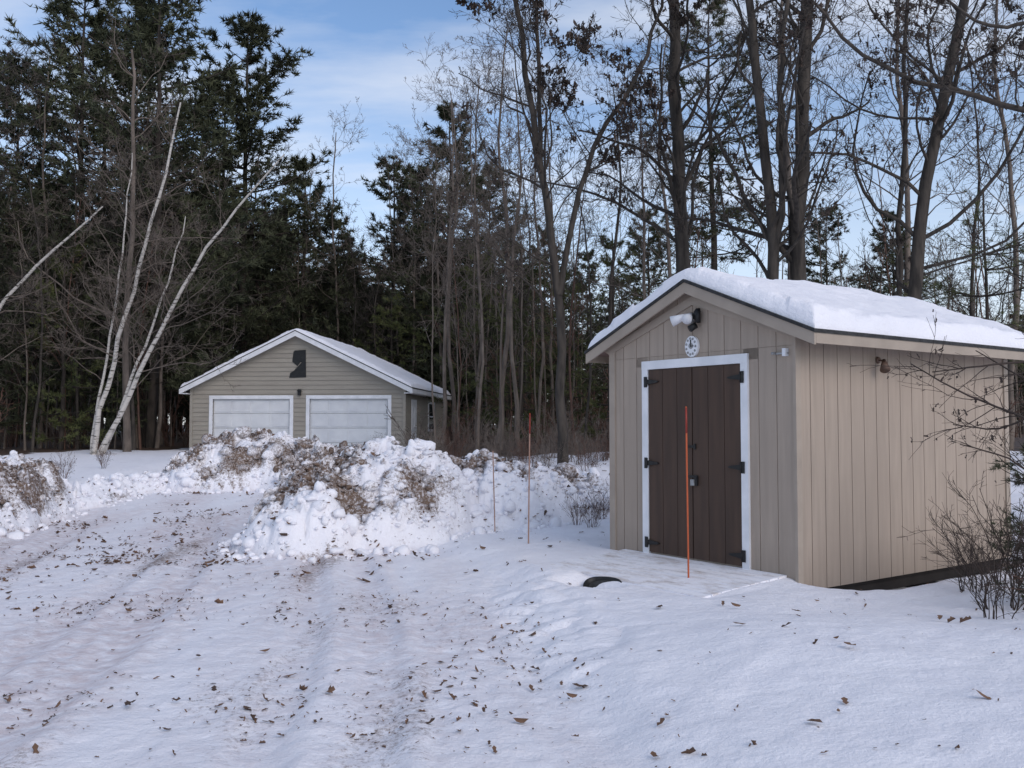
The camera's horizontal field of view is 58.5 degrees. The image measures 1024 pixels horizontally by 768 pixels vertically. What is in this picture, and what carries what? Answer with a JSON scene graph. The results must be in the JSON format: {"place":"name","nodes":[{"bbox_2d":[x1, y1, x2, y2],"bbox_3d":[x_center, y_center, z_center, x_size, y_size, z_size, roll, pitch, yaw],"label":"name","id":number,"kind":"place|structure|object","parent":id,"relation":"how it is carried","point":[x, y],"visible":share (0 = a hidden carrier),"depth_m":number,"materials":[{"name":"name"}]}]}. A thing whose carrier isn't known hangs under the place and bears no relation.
{"place":"outdoors","nodes":[
{"label":"outdoors","id":0,"kind":"place"},
{"bbox_2d":[0,422,1023,767],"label":"snow ground","id":1,"kind":"structure","parent":0,"point":[902,680],"depth_m":5.88,"materials":[{"name":"snow"}]},
{"bbox_2d":[0,168,44,347],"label":"bare tree","id":2,"kind":"object","parent":1,"relation":"on","point":[8,251],"visible":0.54,"depth_m":31.27,"materials":[{"name":"brown plant"}]},
{"bbox_2d":[0,31,60,309],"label":"evergreen tree","id":3,"kind":"object","parent":1,"relation":"on","point":[37,101],"visible":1,"depth_m":24.17,"materials":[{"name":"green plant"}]},
{"bbox_2d":[0,130,82,435],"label":"white pine tree","id":4,"kind":"object","parent":1,"relation":"on","point":[7,365],"visible":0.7,"depth_m":31.42,"materials":[{"name":"green plant"}]},
{"bbox_2d":[0,47,97,446],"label":"white pine tree","id":5,"kind":"object","parent":1,"relation":"on","point":[15,61],"visible":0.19,"depth_m":37.04,"materials":[{"name":"green plant"}]},
{"bbox_2d":[0,177,101,452],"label":"bare tree","id":6,"kind":"object","parent":1,"relation":"on","point":[36,222],"visible":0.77,"depth_m":28.91,"materials":[{"name":"brown plant"}]},
{"bbox_2d":[0,160,123,386],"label":"birch tree","id":7,"kind":"object","parent":1,"relation":"on","point":[15,288],"visible":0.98,"depth_m":27.20,"materials":[{"name":"white plant"}]},
{"bbox_2d":[0,18,137,448],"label":"bare tree","id":8,"kind":"object","parent":1,"relation":"on","point":[40,446],"visible":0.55,"depth_m":33.09,"materials":[{"name":"brown plant"}]},
{"bbox_2d":[5,242,143,449],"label":"young pine tree","id":9,"kind":"object","parent":1,"relation":"on","point":[62,416],"visible":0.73,"depth_m":31.46,"materials":[{"name":"green plant"}]},
{"bbox_2d":[0,17,194,425],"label":"white pine tree","id":10,"kind":"object","parent":1,"relation":"on","point":[93,62],"visible":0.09,"depth_m":37.70,"materials":[{"name":"green plant"}]},
{"bbox_2d":[37,196,171,446],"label":"white pine tree","id":11,"kind":"object","parent":1,"relation":"on","point":[110,417],"visible":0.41,"depth_m":32.76,"materials":[{"name":"green plant"}]},
{"bbox_2d":[0,0,216,447],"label":"white pine tree","id":12,"kind":"object","parent":1,"relation":"on","point":[54,8],"visible":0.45,"depth_m":33.88,"materials":[{"name":"green plant"}]},
{"bbox_2d":[0,440,223,538],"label":"snow bank","id":13,"kind":"structure","parent":1,"relation":"on","point":[116,478],"depth_m":15.44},
{"bbox_2d":[0,14,262,451],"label":"pine tree","id":14,"kind":"object","parent":1,"relation":"on","point":[127,447],"visible":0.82,"depth_m":30.09,"materials":[{"name":"green plant"}]},
{"bbox_2d":[70,105,206,449],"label":"bare tree","id":15,"kind":"object","parent":1,"relation":"on","point":[133,439],"visible":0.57,"depth_m":31.43,"materials":[{"name":"brown plant"}]},
{"bbox_2d":[8,0,272,445],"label":"white pine tree","id":16,"kind":"object","parent":1,"relation":"on","point":[203,339],"visible":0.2,"depth_m":36.93,"materials":[{"name":"green plant"}]},
{"bbox_2d":[60,33,220,404],"bbox_3d":[-13.221,-5.310,32.936,5.106,15.544,6.147,0,-3,-7],"label":"evergreen tree","id":17,"kind":"object","parent":1,"relation":"on","point":[136,92],"visible":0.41,"depth_m":33.09,"materials":[{"name":"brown plant"}]},
{"bbox_2d":[26,91,284,454],"bbox_3d":[-10.867,-3.598,27.879,6.280,11.946,5.870,-2,-3,42],"label":"birch tree","id":18,"kind":"object","parent":1,"relation":"on","point":[128,394],"visible":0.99,"depth_m":27.90,"materials":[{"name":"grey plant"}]},
{"bbox_2d":[8,0,304,447],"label":"white pine tree","id":19,"kind":"object","parent":1,"relation":"on","point":[168,29],"visible":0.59,"depth_m":33.83,"materials":[{"name":"green plant"}]},
{"bbox_2d":[120,59,323,398],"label":"white pine tree","id":20,"kind":"object","parent":1,"relation":"on","point":[254,314],"visible":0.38,"depth_m":40.45,"materials":[{"name":"green plant"}]},
{"bbox_2d":[166,157,293,422],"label":"white pine tree","id":21,"kind":"object","parent":1,"relation":"on","point":[179,414],"visible":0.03,"depth_m":44.13,"materials":[{"name":"green plant"}]},
{"bbox_2d":[124,426,362,493],"bbox_3d":[-5.455,1.642,20.137,5.888,1.442,3.687,0,-3,0],"label":"snow pile","id":22,"kind":"object","parent":1,"relation":"on","point":[274,448],"visible":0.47,"depth_m":19.47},
{"bbox_2d":[195,132,303,346],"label":"tree","id":23,"kind":"object","parent":1,"relation":"on","point":[257,287],"visible":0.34,"depth_m":41.76,"materials":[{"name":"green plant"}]},
{"bbox_2d":[163,8,347,361],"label":"white pine tree","id":24,"kind":"object","parent":1,"relation":"on","point":[242,28],"visible":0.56,"depth_m":41.27,"materials":[{"name":"green plant"}]},
{"bbox_2d":[224,152,383,350],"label":"white pine tree","id":25,"kind":"object","parent":1,"relation":"on","point":[296,164],"visible":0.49,"depth_m":42.57,"materials":[{"name":"green plant"}]},
{"bbox_2d":[179,328,451,447],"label":"garage","id":26,"kind":"structure","parent":1,"relation":"on","point":[297,383],"depth_m":31.34,"materials":[{"name":"plastic"}]},
{"bbox_2d":[213,399,387,446],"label":"garage doors","id":27,"kind":"structure","parent":26,"relation":"in","point":[334,421],"depth_m":31.28,"materials":[{"name":"paint"}]},
{"bbox_2d":[411,399,416,438],"bbox_3d":[-3.472,1.559,32.430,0.029,2.000,0.950,0,-3,5],"label":"side door","id":28,"kind":"structure","parent":26,"relation":"in","point":[413,402],"depth_m":32.46,"materials":[{"name":"paint"}]},
{"bbox_2d":[270,144,373,320],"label":"tree","id":29,"kind":"object","parent":1,"relation":"on","point":[307,227],"visible":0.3,"depth_m":44.34,"materials":[{"name":"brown plant"}]},
{"bbox_2d":[282,215,385,351],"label":"white pine tree","id":30,"kind":"object","parent":1,"relation":"on","point":[325,285],"visible":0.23,"depth_m":43.54,"materials":[{"name":"green plant"}]},
{"bbox_2d":[277,96,405,340],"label":"bare tree","id":31,"kind":"object","parent":1,"relation":"on","point":[333,245],"visible":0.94,"depth_m":42.12,"materials":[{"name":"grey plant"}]},
{"bbox_2d":[304,230,397,353],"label":"bare tree","id":32,"kind":"object","parent":1,"relation":"on","point":[356,303],"visible":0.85,"depth_m":41.50,"materials":[{"name":"brown plant"}]},
{"bbox_2d":[317,247,407,361],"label":"pine tree","id":33,"kind":"object","parent":1,"relation":"on","point":[376,304],"visible":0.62,"depth_m":41.81,"materials":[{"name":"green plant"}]},
{"bbox_2d":[304,132,433,365],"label":"bare tree","id":34,"kind":"object","parent":1,"relation":"on","point":[392,242],"visible":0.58,"depth_m":42.58,"materials":[{"name":"brown plant"}]},
{"bbox_2d":[321,154,445,378],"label":"white pine tree","id":35,"kind":"object","parent":1,"relation":"on","point":[378,193],"visible":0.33,"depth_m":44.85,"materials":[{"name":"green plant"}]},
{"bbox_2d":[352,289,427,380],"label":"young pine tree","id":36,"kind":"object","parent":1,"relation":"on","point":[390,325],"visible":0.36,"depth_m":40.88,"materials":[{"name":"green plant"}]},
{"bbox_2d":[348,125,440,370],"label":"bare tree","id":37,"kind":"object","parent":1,"relation":"on","point":[413,294],"visible":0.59,"depth_m":41.53,"materials":[{"name":"brown plant"}]},
{"bbox_2d":[375,299,446,386],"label":"young pine tree","id":38,"kind":"object","parent":1,"relation":"on","point":[415,335],"visible":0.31,"depth_m":41.44,"materials":[{"name":"green plant"}]},
{"bbox_2d":[216,436,609,562],"bbox_3d":[-0.864,1.463,13.251,6.967,1.438,4.376,1,-3,-28],"label":"snow pile","id":39,"kind":"object","parent":1,"relation":"on","point":[352,525],"visible":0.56,"depth_m":11.82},
{"bbox_2d":[364,128,465,387],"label":"bare tree","id":40,"kind":"object","parent":1,"relation":"on","point":[440,344],"visible":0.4,"depth_m":41.70,"materials":[{"name":"brown plant"}]},
{"bbox_2d":[354,161,490,425],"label":"white pine tree","id":41,"kind":"object","parent":1,"relation":"on","point":[404,261],"visible":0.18,"depth_m":43.59,"materials":[{"name":"green plant"}]},
{"bbox_2d":[380,32,514,444],"bbox_3d":[-2.283,-4.813,32.726,4.606,14.387,4.836,-2,-3,38],"label":"bare tree","id":42,"kind":"object","parent":1,"relation":"on","point":[453,394],"visible":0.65,"depth_m":32.93,"materials":[{"name":"brown plant"}]},
{"bbox_2d":[359,99,548,444],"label":"white pine tree","id":43,"kind":"object","parent":1,"relation":"on","point":[440,131],"visible":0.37,"depth_m":41.32,"materials":[{"name":"green plant"}]},
{"bbox_2d":[432,406,481,458],"bbox_3d":[-1.311,1.281,21.469,1.187,1.548,1.053,-2,-3,35],"label":"brush shrub","id":44,"kind":"object","parent":1,"relation":"on","point":[456,438],"visible":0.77,"depth_m":21.48,"materials":[{"name":"plant"}]},
{"bbox_2d":[436,403,497,458],"bbox_3d":[-1.177,1.234,22.357,1.531,1.582,1.318,1,-3,-15],"label":"brush shrub","id":45,"kind":"object","parent":1,"relation":"on","point":[465,450],"visible":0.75,"depth_m":22.27,"materials":[{"name":"brown plant"}]},
{"bbox_2d":[411,49,530,451],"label":"bare tree","id":46,"kind":"object","parent":1,"relation":"on","point":[448,261],"visible":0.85,"depth_m":26.84,"materials":[{"name":"brown plant"}]},
{"bbox_2d":[390,48,553,449],"bbox_3d":[-1.121,-3.364,23.702,4.230,10.696,3.513,0,-3,-8],"label":"bare tree","id":47,"kind":"object","parent":1,"relation":"on","point":[482,341],"visible":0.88,"depth_m":23.98,"materials":[{"name":"brown plant"}]},
{"bbox_2d":[417,247,539,436],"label":"young pine tree","id":48,"kind":"object","parent":1,"relation":"on","point":[459,280],"visible":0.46,"depth_m":33.97,"materials":[{"name":"green plant"}]},
{"bbox_2d":[410,34,559,439],"bbox_3d":[-0.906,-4.876,30.141,4.546,13.840,5.473,-2,-3,31],"label":"bare tree","id":49,"kind":"object","parent":1,"relation":"on","point":[480,353],"visible":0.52,"depth_m":30.59,"materials":[{"name":"brown plant"}]},
{"bbox_2d":[422,160,549,435],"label":"white pine tree","id":50,"kind":"object","parent":1,"relation":"on","point":[499,206],"visible":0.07,"depth_m":45.95,"materials":[{"name":"green plant"}]},
{"bbox_2d":[474,412,528,460],"bbox_3d":[-0.131,1.245,19.773,1.048,1.278,1.109,1,-3,-27],"label":"brush shrub","id":51,"kind":"object","parent":1,"relation":"on","point":[509,442],"visible":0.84,"depth_m":19.77,"materials":[{"name":"brown plant"}]},
{"bbox_2d":[455,226,556,432],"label":"white pine tree","id":52,"kind":"object","parent":1,"relation":"on","point":[490,373],"visible":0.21,"depth_m":39.01,"materials":[{"name":"green plant"}]},
{"bbox_2d":[0,428,1020,767],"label":"fallen leaves","id":53,"kind":"object","parent":1,"relation":"on","point":[254,718],"visible":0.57,"depth_m":7.56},
{"bbox_2d":[0,86,1023,450],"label":"distant woods","id":54,"kind":"object","parent":1,"relation":"on","point":[78,402],"visible":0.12,"depth_m":33.58,"materials":[{"name":"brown plant"}]},
{"bbox_2d":[0,364,1023,448],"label":"undergrowth","id":55,"kind":"object","parent":1,"relation":"on","point":[547,430],"visible":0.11,"depth_m":33.13,"materials":[{"name":"brown plant"}]},
{"bbox_2d":[439,2,586,451],"bbox_3d":[-0.002,-3.912,24.756,3.778,11.802,3.968,-2,-3,34],"label":"bare tree","id":56,"kind":"object","parent":1,"relation":"on","point":[512,259],"visible":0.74,"depth_m":24.93,"materials":[{"name":"brown plant"}]},
{"bbox_2d":[439,3,590,442],"bbox_3d":[-0.075,-5.212,28.251,4.589,14.334,4.819,-2,-3,42],"label":"bare tree","id":57,"kind":"object","parent":1,"relation":"on","point":[505,354],"visible":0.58,"depth_m":27.97,"materials":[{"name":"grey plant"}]},
{"bbox_2d":[454,240,578,441],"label":"young pine tree","id":58,"kind":"object","parent":1,"relation":"on","point":[531,364],"visible":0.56,"depth_m":29.95,"materials":[{"name":"green plant"}]},
{"bbox_2d":[504,419,543,463],"bbox_3d":[0.419,1.279,19.339,0.900,1.174,0.798,2,-3,-36],"label":"brush shrub","id":59,"kind":"object","parent":1,"relation":"on","point":[538,443],"visible":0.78,"depth_m":19.36,"materials":[{"name":"plant"}]},
{"bbox_2d":[528,414,530,543],"bbox_3d":[0.200,1.147,10.662,0.036,1.615,0.022,0,-3,0],"label":"driveway marker","id":60,"kind":"object","parent":1,"relation":"on","point":[529,475],"visible":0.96,"depth_m":10.66,"materials":[{"name":"orange plastic"}]},
{"bbox_2d":[471,64,598,441],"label":"bare tree","id":61,"kind":"object","parent":1,"relation":"on","point":[551,371],"visible":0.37,"depth_m":31.04,"materials":[{"name":"brown plant"}]},
{"bbox_2d":[512,405,573,457],"bbox_3d":[0.871,1.193,21.823,1.250,1.523,1.323,2,-3,-40],"label":"brush shrub","id":62,"kind":"object","parent":1,"relation":"on","point":[553,429],"visible":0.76,"depth_m":21.80,"materials":[{"name":"brown plant"}]},
{"bbox_2d":[477,64,612,442],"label":"bare tree","id":63,"kind":"object","parent":1,"relation":"on","point":[539,263],"visible":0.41,"depth_m":28.09,"materials":[{"name":"brown plant"}]},
{"bbox_2d":[492,223,598,434],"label":"white pine tree","id":64,"kind":"object","parent":1,"relation":"on","point":[547,323],"visible":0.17,"depth_m":45.85,"materials":[{"name":"green plant"}]},
{"bbox_2d":[408,0,712,463],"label":"red oak tree","id":65,"kind":"object","parent":1,"relation":"on","point":[535,130],"visible":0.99,"depth_m":19.04,"materials":[{"name":"grey plant"}]},
{"bbox_2d":[514,270,607,437],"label":"young pine tree","id":66,"kind":"object","parent":1,"relation":"on","point":[555,355],"visible":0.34,"depth_m":32.95,"materials":[{"name":"green plant"}]},
{"bbox_2d":[506,175,636,448],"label":"bare tree","id":67,"kind":"object","parent":1,"relation":"on","point":[590,331],"visible":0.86,"depth_m":23.84,"materials":[{"name":"brown plant"}]},
{"bbox_2d":[177,537,971,736],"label":"fallen leaves","id":68,"kind":"object","parent":1,"relation":"on","point":[332,688],"visible":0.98,"depth_m":5.95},
{"bbox_2d":[559,485,589,524],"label":"brush shrub","id":69,"kind":"object","parent":1,"relation":"on","point":[577,513],"visible":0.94,"depth_m":12.51,"materials":[{"name":"plant"}]},
{"bbox_2d":[540,248,623,431],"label":"white pine tree","id":70,"kind":"object","parent":1,"relation":"on","point":[591,251],"visible":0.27,"depth_m":46.99,"materials":[{"name":"green plant"}]},
{"bbox_2d":[570,426,607,470],"bbox_3d":[1.520,1.362,17.651,0.842,1.098,0.747,1,-3,-15],"label":"brush shrub","id":71,"kind":"object","parent":1,"relation":"on","point":[580,458],"visible":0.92,"depth_m":17.69,"materials":[{"name":"plant"}]},
{"bbox_2d":[576,481,609,527],"bbox_3d":[1.083,1.635,12.111,0.534,0.697,0.474,-2,-3,31],"label":"brush shrub","id":72,"kind":"object","parent":1,"relation":"on","point":[593,507],"visible":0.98,"depth_m":12.12,"materials":[{"name":"plant"}]},
{"bbox_2d":[544,228,646,437],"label":"young pine tree","id":73,"kind":"object","parent":1,"relation":"on","point":[596,403],"visible":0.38,"depth_m":29.06,"materials":[{"name":"green plant"}]},
{"bbox_2d":[583,576,621,587],"bbox_3d":[0.825,1.868,8.277,0.353,0.134,0.257,-1,19,23],"label":"tire","id":74,"kind":"object","parent":1,"relation":"on","point":[592,582],"visible":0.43,"depth_m":8.36,"materials":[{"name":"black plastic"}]},
{"bbox_2d":[557,61,693,311],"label":"bare tree","id":75,"kind":"object","parent":1,"relation":"on","point":[643,261],"visible":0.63,"depth_m":23.79,"materials":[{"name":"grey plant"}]},
{"bbox_2d":[557,62,726,447],"bbox_3d":[3.165,-3.722,25.992,4.492,11.474,4.567,2,-4,-44],"label":"bare tree","id":76,"kind":"object","parent":1,"relation":"on","point":[610,305],"visible":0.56,"depth_m":25.95,"materials":[{"name":"brown plant"}]},
{"bbox_2d":[592,209,694,384],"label":"white pine tree","id":77,"kind":"object","parent":1,"relation":"on","point":[637,249],"visible":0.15,"depth_m":41.08,"materials":[{"name":"green plant"}]},
{"bbox_2d":[511,0,824,273],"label":"oak tree","id":78,"kind":"object","parent":1,"relation":"on","point":[678,180],"visible":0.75,"depth_m":21.15,"materials":[{"name":"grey plant"}]},
{"bbox_2d":[599,0,750,277],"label":"bare tree","id":79,"kind":"object","parent":1,"relation":"on","point":[668,241],"visible":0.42,"depth_m":27.40,"materials":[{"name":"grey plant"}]},
{"bbox_2d":[685,406,688,577],"bbox_3d":[1.585,1.023,8.265,0.027,1.645,0.023,0,-3,0],"label":"driveway marker","id":80,"kind":"object","parent":1,"relation":"on","point":[687,491],"visible":0.95,"depth_m":8.26,"materials":[{"name":"orange plastic"}]},
{"bbox_2d":[630,0,794,270],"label":"white pine tree","id":81,"kind":"object","parent":1,"relation":"on","point":[684,82],"visible":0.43,"depth_m":29.21,"materials":[{"name":"green plant"}]},
{"bbox_2d":[652,0,896,281],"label":"oak tree","id":82,"kind":"object","parent":1,"relation":"on","point":[772,234],"visible":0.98,"depth_m":17.94,"materials":[{"name":"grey plant"}]},
{"bbox_2d":[548,267,1023,597],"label":"wooden shed","id":83,"kind":"structure","parent":1,"relation":"on","point":[804,468],"depth_m":8.87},
{"bbox_2d":[648,364,741,565],"bbox_3d":[1.795,0.777,9.049,0.020,1.890,1.232,2,-3,-35],"label":"double door","id":84,"kind":"structure","parent":83,"relation":"in","point":[711,399],"depth_m":8.99,"materials":[{"name":"brown paint"}]},
{"bbox_2d":[699,0,914,279],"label":"bare tree","id":85,"kind":"object","parent":1,"relation":"on","point":[788,159],"visible":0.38,"depth_m":24.34,"materials":[{"name":"brown plant"}]},
{"bbox_2d":[779,205,894,292],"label":"white pine tree","id":86,"kind":"object","parent":1,"relation":"on","point":[815,254],"visible":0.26,"depth_m":35.96,"materials":[{"name":"green plant"}]},
{"bbox_2d":[728,0,1023,299],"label":"maple tree","id":87,"kind":"object","parent":1,"relation":"on","point":[917,233],"visible":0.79,"depth_m":18.08,"materials":[{"name":"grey plant"}]},
{"bbox_2d":[748,0,1023,113],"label":"oak tree","id":88,"kind":"object","parent":1,"relation":"on","point":[993,100],"visible":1,"depth_m":12.14,"materials":[{"name":"brown plant"}]},
{"bbox_2d":[836,209,961,303],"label":"white pine tree","id":89,"kind":"object","parent":1,"relation":"on","point":[881,242],"visible":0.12,"depth_m":38.30,"materials":[{"name":"green plant"}]},
{"bbox_2d":[814,0,1023,296],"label":"bare tree","id":90,"kind":"object","parent":1,"relation":"on","point":[907,205],"visible":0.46,"depth_m":25.14,"materials":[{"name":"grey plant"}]},
{"bbox_2d":[826,0,1023,295],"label":"maple tree","id":91,"kind":"object","parent":1,"relation":"on","point":[902,185],"visible":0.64,"depth_m":20.14,"materials":[{"name":"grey plant"}]},
{"bbox_2d":[865,233,984,314],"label":"young pine tree","id":92,"kind":"object","parent":1,"relation":"on","point":[929,277],"visible":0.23,"depth_m":23.63,"materials":[{"name":"green plant"}]},
{"bbox_2d":[848,161,1023,490],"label":"maple sapling","id":93,"kind":"object","parent":1,"relation":"on","point":[990,404],"visible":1,"depth_m":6.97,"materials":[{"name":"plant"}]},
{"bbox_2d":[891,13,1023,320],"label":"bare tree","id":94,"kind":"object","parent":1,"relation":"on","point":[970,309],"visible":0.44,"depth_m":28.09,"materials":[{"name":"brown plant"}]},
{"bbox_2d":[916,504,1003,591],"bbox_3d":[3.758,1.392,7.602,0.655,0.791,1.237,-1,-3,30],"label":"bare shrub","id":95,"kind":"object","parent":1,"relation":"on","point":[963,585],"visible":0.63,"depth_m":7.55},
{"bbox_2d":[897,493,1023,610],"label":"bare shrub","id":96,"kind":"object","parent":1,"relation":"on","point":[1004,574],"visible":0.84,"depth_m":6.81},
{"bbox_2d":[902,189,1023,365],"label":"young pine tree","id":97,"kind":"object","parent":1,"relation":"on","point":[986,269],"visible":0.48,"depth_m":21.60,"materials":[{"name":"green plant"}]},
{"bbox_2d":[922,0,1023,450],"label":"bare tree","id":98,"kind":"object","parent":1,"relation":"on","point":[1012,213],"visible":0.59,"depth_m":24.39,"materials":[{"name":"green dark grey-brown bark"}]},
{"bbox_2d":[923,528,1023,619],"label":"bare shrub","id":99,"kind":"object","parent":1,"relation":"on","point":[997,594],"visible":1,"depth_m":6.20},
{"bbox_2d":[928,470,1023,585],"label":"bare shrub","id":100,"kind":"object","parent":1,"relation":"on","point":[991,524],"visible":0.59,"depth_m":7.89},
{"bbox_2d":[950,0,1023,293],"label":"bare tree","id":101,"kind":"object","parent":1,"relation":"on","point":[1012,269],"visible":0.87,"depth_m":18.13,"materials":[{"name":"brown plant"}]},
{"bbox_2d":[960,495,1023,579],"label":"bare shrub","id":102,"kind":"object","parent":1,"relation":"on","point":[1006,523],"visible":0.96,"depth_m":6.74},
{"bbox_2d":[965,224,1023,366],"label":"young pine tree","id":103,"kind":"object","parent":1,"relation":"on","point":[1021,262],"visible":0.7,"depth_m":20.60,"materials":[{"name":"green plant"}]},
{"bbox_2d":[985,441,1023,601],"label":"fir sapling","id":104,"kind":"object","parent":1,"relation":"on","point":[1009,466],"visible":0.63,"depth_m":7.14,"materials":[{"name":"plant"}]},
{"bbox_2d":[0,0,1023,424],"label":"sky","id":105,"kind":"structure","parent":0,"point":[357,45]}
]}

